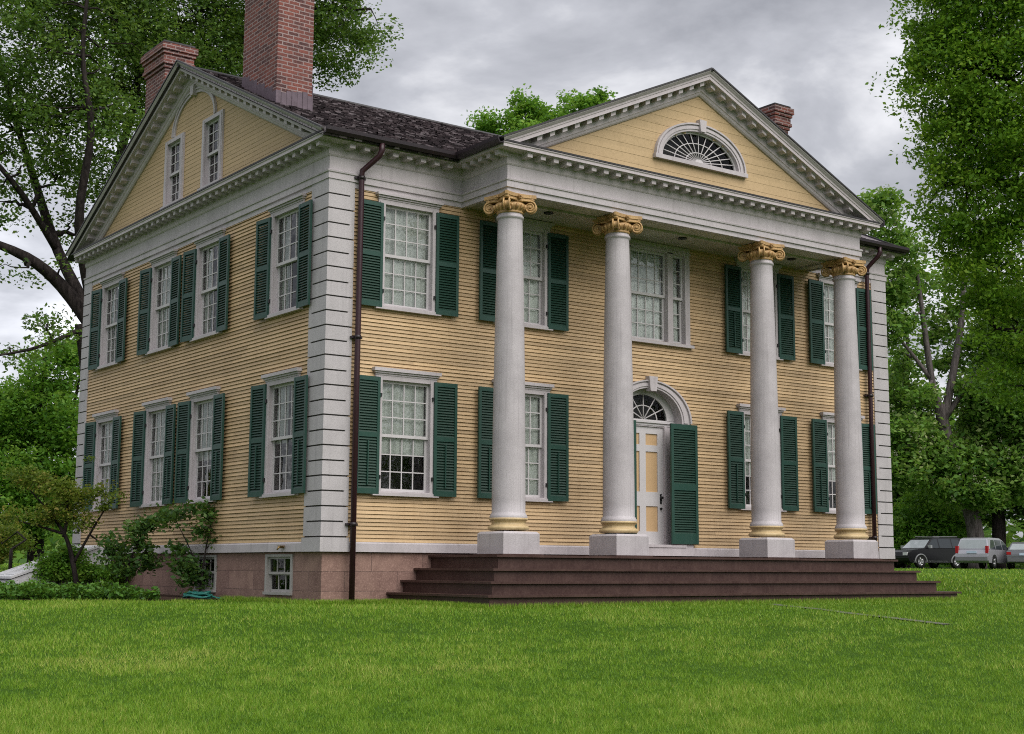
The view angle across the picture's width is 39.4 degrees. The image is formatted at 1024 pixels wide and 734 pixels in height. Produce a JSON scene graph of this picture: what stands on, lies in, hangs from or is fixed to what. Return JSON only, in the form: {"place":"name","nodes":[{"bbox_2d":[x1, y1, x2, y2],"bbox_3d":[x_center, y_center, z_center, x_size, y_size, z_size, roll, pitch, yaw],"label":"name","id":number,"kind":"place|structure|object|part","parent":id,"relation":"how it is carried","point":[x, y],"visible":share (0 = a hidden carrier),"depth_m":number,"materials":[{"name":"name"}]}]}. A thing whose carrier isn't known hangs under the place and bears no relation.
{"place":"outdoors","nodes":[
{"label":"outdoors","id":0,"kind":"place"},
{"bbox_2d":[0,563,1023,733],"bbox_3d":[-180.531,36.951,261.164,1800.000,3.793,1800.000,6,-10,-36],"label":"lawn","id":1,"kind":"structure","parent":0,"point":[552,638],"depth_m":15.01,"materials":[{"name":"plant"}]},
{"bbox_2d":[0,521,38,568],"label":"shrub","id":2,"kind":"object","parent":1,"relation":"on","point":[7,541],"visible":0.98,"depth_m":31.83,"materials":[{"name":"green plant"}]},
{"bbox_2d":[0,324,80,562],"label":"background tree","id":3,"kind":"object","parent":1,"relation":"on","point":[38,423],"visible":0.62,"depth_m":48.88,"materials":[{"name":"green plant"}]},
{"bbox_2d":[0,579,160,600],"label":"ground cover","id":4,"kind":"object","parent":1,"relation":"on","point":[34,589],"visible":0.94,"depth_m":23.46,"materials":[{"name":"green plant"}]},
{"bbox_2d":[0,594,215,599],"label":"planting bed","id":5,"kind":"object","parent":1,"relation":"on","point":[167,597],"visible":0.25,"depth_m":24.21,"materials":[{"name":"brown plant"}]},
{"bbox_2d":[0,455,128,583],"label":"ornamental tree","id":6,"kind":"object","parent":5,"relation":"on","point":[68,493],"visible":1,"depth_m":27.42,"materials":[{"name":"green plant"}]},
{"bbox_2d":[23,543,133,586],"bbox_3d":[-8.361,3.972,28.019,2.417,1.021,1.113,0,-8,0],"label":"shrub","id":7,"kind":"object","parent":5,"relation":"on","point":[58,562],"visible":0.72,"depth_m":27.81,"materials":[{"name":"green plant"}]},
{"bbox_2d":[92,504,186,586],"bbox_3d":[-6.664,3.308,25.583,1.687,1.726,0.890,-1,-8,6],"label":"shrub","id":8,"kind":"object","parent":5,"relation":"on","point":[112,551],"visible":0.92,"depth_m":25.52,"materials":[{"name":"green plant"}]},
{"bbox_2d":[149,496,220,593],"bbox_3d":[-5.382,3.177,24.970,1.905,1.835,0.896,0,-8,3],"label":"shrub","id":9,"kind":"object","parent":5,"relation":"on","point":[194,572],"visible":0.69,"depth_m":24.92,"materials":[{"name":"green plant"}]},
{"bbox_2d":[182,590,223,599],"bbox_3d":[-5.259,3.888,24.366,0.431,0.149,1.292,6,-10,-36],"label":"garden hose","id":10,"kind":"object","parent":5,"relation":"on","point":[201,595],"visible":1,"depth_m":24.27,"materials":[{"name":"teal plastic"}]},
{"bbox_2d":[0,0,403,380],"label":"shade tree","id":11,"kind":"object","parent":1,"relation":"on","point":[130,23],"visible":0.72,"depth_m":38.86,"materials":[{"name":"green plant"}]},
{"bbox_2d":[0,0,961,607],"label":"yellow house","id":12,"kind":"structure","parent":1,"relation":"on","point":[630,348],"depth_m":25.08,"materials":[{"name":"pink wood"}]},
{"bbox_2d":[82,409,121,511],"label":"window","id":13,"kind":"structure","parent":12,"relation":"in","point":[102,441],"depth_m":29.76,"materials":[{"name":"white paint"}]},
{"bbox_2d":[88,272,127,370],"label":"window","id":14,"kind":"structure","parent":12,"relation":"in","point":[108,343],"depth_m":30.17,"materials":[{"name":"white paint"}]},
{"bbox_2d":[130,397,175,507],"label":"window","id":15,"kind":"structure","parent":12,"relation":"in","point":[153,443],"depth_m":27.58,"materials":[{"name":"white paint"}]},
{"bbox_2d":[136,249,181,355],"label":"window","id":16,"kind":"structure","parent":12,"relation":"in","point":[160,313],"depth_m":27.98,"materials":[{"name":"white paint"}]},
{"bbox_2d":[160,132,185,208],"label":"window","id":17,"kind":"structure","parent":12,"relation":"in","point":[170,172],"depth_m":28.01,"materials":[{"name":"white paint"}]},
{"bbox_2d":[174,386,224,503],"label":"window","id":18,"kind":"structure","parent":12,"relation":"in","point":[200,419],"depth_m":25.89,"materials":[{"name":"white paint"}]},
{"bbox_2d":[192,555,216,591],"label":"cellar window","id":19,"kind":"structure","parent":12,"relation":"in","point":[210,557],"depth_m":25.06,"materials":[{"name":"paint"}]},
{"bbox_2d":[180,228,230,342],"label":"window","id":20,"kind":"structure","parent":12,"relation":"in","point":[199,312],"depth_m":26.30,"materials":[{"name":"white paint"}]},
{"bbox_2d":[197,109,224,190],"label":"window","id":21,"kind":"structure","parent":12,"relation":"in","point":[208,125],"depth_m":26.60,"materials":[{"name":"white paint"}]},
{"bbox_2d":[247,367,308,497],"bbox_3d":[-3.710,1.087,23.188,0.317,2.032,1.897,6,-10,-36],"label":"window","id":22,"kind":"structure","parent":12,"relation":"in","point":[269,402],"depth_m":23.46,"materials":[{"name":"white paint"}]},
{"bbox_2d":[262,554,293,594],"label":"cellar window","id":23,"kind":"structure","parent":12,"relation":"in","point":[269,589],"depth_m":23.04,"materials":[{"name":"paint"}]},
{"bbox_2d":[253,193,313,320],"bbox_3d":[-3.688,-1.801,23.601,0.296,1.907,1.898,6,-10,-36],"label":"window","id":24,"kind":"structure","parent":12,"relation":"in","point":[273,301],"depth_m":23.87,"materials":[{"name":"white paint"}]},
{"bbox_2d":[357,366,457,497],"bbox_3d":[-1.741,1.066,22.960,1.899,2.032,0.287,6,-10,-36],"label":"window","id":25,"kind":"structure","parent":12,"relation":"in","point":[403,412],"depth_m":23.08,"materials":[{"name":"white paint"}]},
{"bbox_2d":[362,191,459,316],"bbox_3d":[-1.728,-1.823,23.372,1.899,1.907,0.278,6,-10,-36],"label":"window","id":26,"kind":"structure","parent":12,"relation":"in","point":[407,269],"depth_m":23.48,"materials":[{"name":"white paint"}]},
{"bbox_2d":[477,379,568,501],"bbox_3d":[0.140,1.269,24.328,1.899,2.032,0.289,6,-10,-36],"label":"window","id":27,"kind":"structure","parent":12,"relation":"in","point":[546,413],"depth_m":24.55,"materials":[{"name":"white paint"}]},
{"bbox_2d":[479,213,568,330],"bbox_3d":[0.154,-1.619,24.738,1.899,1.907,0.275,6,-10,-36],"label":"window","id":28,"kind":"structure","parent":12,"relation":"in","point":[545,311],"depth_m":24.95,"materials":[{"name":"white paint"}]},
{"bbox_2d":[629,239,694,348],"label":"triple window","id":29,"kind":"structure","parent":12,"relation":"in","point":[659,273],"depth_m":26.66,"materials":[{"name":"white glass"}]},
{"bbox_2d":[634,420,698,555],"bbox_3d":[2.452,2.215,25.991,2.170,2.415,0.415,6,-10,-36],"label":"front door","id":30,"kind":"structure","parent":12,"relation":"in","point":[665,458],"depth_m":26.25,"materials":[{"name":"white paint"}]},
{"bbox_2d":[653,119,747,178],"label":"fan window","id":31,"kind":"structure","parent":12,"relation":"in","point":[738,165],"depth_m":25.78,"materials":[{"name":"white paint"}]},
{"bbox_2d":[724,257,795,360],"bbox_3d":[4.807,-1.118,28.113,1.899,1.907,0.286,6,-10,-36],"label":"window","id":32,"kind":"structure","parent":12,"relation":"in","point":[737,331],"depth_m":28.10,"materials":[{"name":"white paint"}]},
{"bbox_2d":[727,403,798,511],"bbox_3d":[4.792,1.771,27.705,1.899,2.032,0.285,6,-10,-36],"label":"window","id":33,"kind":"structure","parent":12,"relation":"in","point":[738,422],"depth_m":27.63,"materials":[{"name":"white paint"}]},
{"bbox_2d":[808,273,872,370],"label":"window","id":34,"kind":"structure","parent":12,"relation":"in","point":[822,349],"depth_m":29.37,"materials":[{"name":"white paint"}]},
{"bbox_2d":[811,412,877,514],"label":"window","id":35,"kind":"structure","parent":12,"relation":"in","point":[823,429],"depth_m":28.74,"materials":[{"name":"white paint"}]},
{"bbox_2d":[2,370,1023,567],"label":"distant woods","id":36,"kind":"object","parent":1,"relation":"on","point":[1013,529],"visible":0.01,"depth_m":106.94,"materials":[{"name":"green plant"}]},
{"bbox_2d":[464,83,617,134],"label":"background tree","id":37,"kind":"object","parent":1,"relation":"on","point":[535,110],"visible":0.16,"depth_m":55.50,"materials":[{"name":"green plant"}]},
{"bbox_2d":[891,495,938,567],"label":"bush","id":38,"kind":"object","parent":1,"relation":"on","point":[899,540],"visible":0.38,"depth_m":87.54,"materials":[{"name":"green plant"}]},
{"bbox_2d":[890,536,959,567],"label":"parked car","id":39,"kind":"object","parent":1,"relation":"on","point":[933,551],"visible":0.81,"depth_m":79.35,"materials":[{"name":"black paint"}]},
{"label":"side window","id":40,"kind":"part","parent":39,"relation":"part of","materials":[{"name":"grey glass"}]},
{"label":"side window","id":41,"kind":"part","parent":39,"relation":"part of","materials":[{"name":"grey glass"}]},
{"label":"side window","id":42,"kind":"part","parent":39,"relation":"part of","materials":[{"name":"grey glass"}]},
{"bbox_2d":[890,483,965,537],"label":"bush","id":43,"kind":"object","parent":1,"relation":"on","point":[945,522],"visible":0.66,"depth_m":87.58,"materials":[{"name":"green plant"}]},
{"bbox_2d":[857,182,1023,568],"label":"chestnut tree","id":44,"kind":"object","parent":1,"relation":"on","point":[926,451],"visible":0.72,"depth_m":85.24,"materials":[{"name":"green plant"}]},
{"bbox_2d":[865,0,1023,411],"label":"maple tree","id":45,"kind":"object","parent":1,"relation":"on","point":[971,113],"visible":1,"depth_m":32.51,"materials":[{"name":"green plant"}]},
{"bbox_2d":[887,337,1009,567],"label":"woodland tree","id":46,"kind":"object","parent":1,"relation":"on","point":[896,491],"visible":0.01,"depth_m":97.52,"materials":[{"name":"green plant"}]},
{"bbox_2d":[939,517,989,567],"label":"bush","id":47,"kind":"object","parent":1,"relation":"on","point":[960,537],"visible":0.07,"depth_m":87.93,"materials":[{"name":"green plant"}]},
{"bbox_2d":[955,538,1014,568],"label":"parked car","id":48,"kind":"object","parent":1,"relation":"on","point":[981,552],"visible":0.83,"depth_m":74.58,"materials":[{"name":"silver metal"}]},
{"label":"rear window","id":49,"kind":"part","parent":48,"relation":"part of","materials":[{"name":"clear glass"}]},
{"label":"side window","id":50,"kind":"part","parent":48,"relation":"part of","materials":[{"name":"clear glass"}]},
{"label":"side window","id":51,"kind":"part","parent":48,"relation":"part of","materials":[{"name":"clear glass"}]},
{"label":"side window","id":52,"kind":"part","parent":48,"relation":"part of","materials":[{"name":"grey glass"}]},
{"bbox_2d":[950,350,1023,567],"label":"woodland tree","id":53,"kind":"object","parent":1,"relation":"on","point":[1000,518],"visible":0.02,"depth_m":96.60,"materials":[{"name":"green plant"}]},
{"bbox_2d":[1006,542,1023,568],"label":"parked car","id":54,"kind":"object","parent":1,"relation":"on","point":[1015,552],"visible":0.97,"depth_m":74.22,"materials":[{"name":"grey paint"}]},
{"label":"rear window","id":55,"kind":"part","parent":54,"relation":"part of","materials":[{"name":"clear glass"}]},
{"bbox_2d":[0,0,1023,538],"label":"sky","id":56,"kind":"structure","parent":0,"point":[815,58],"materials":[{"name":"grey"}]},
{"bbox_2d":[774,604,948,623],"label":"path","id":57,"kind":"structure","parent":0,"point":[874,615],"depth_m":18.98,"materials":[{"name":"green plant"}]}
]}

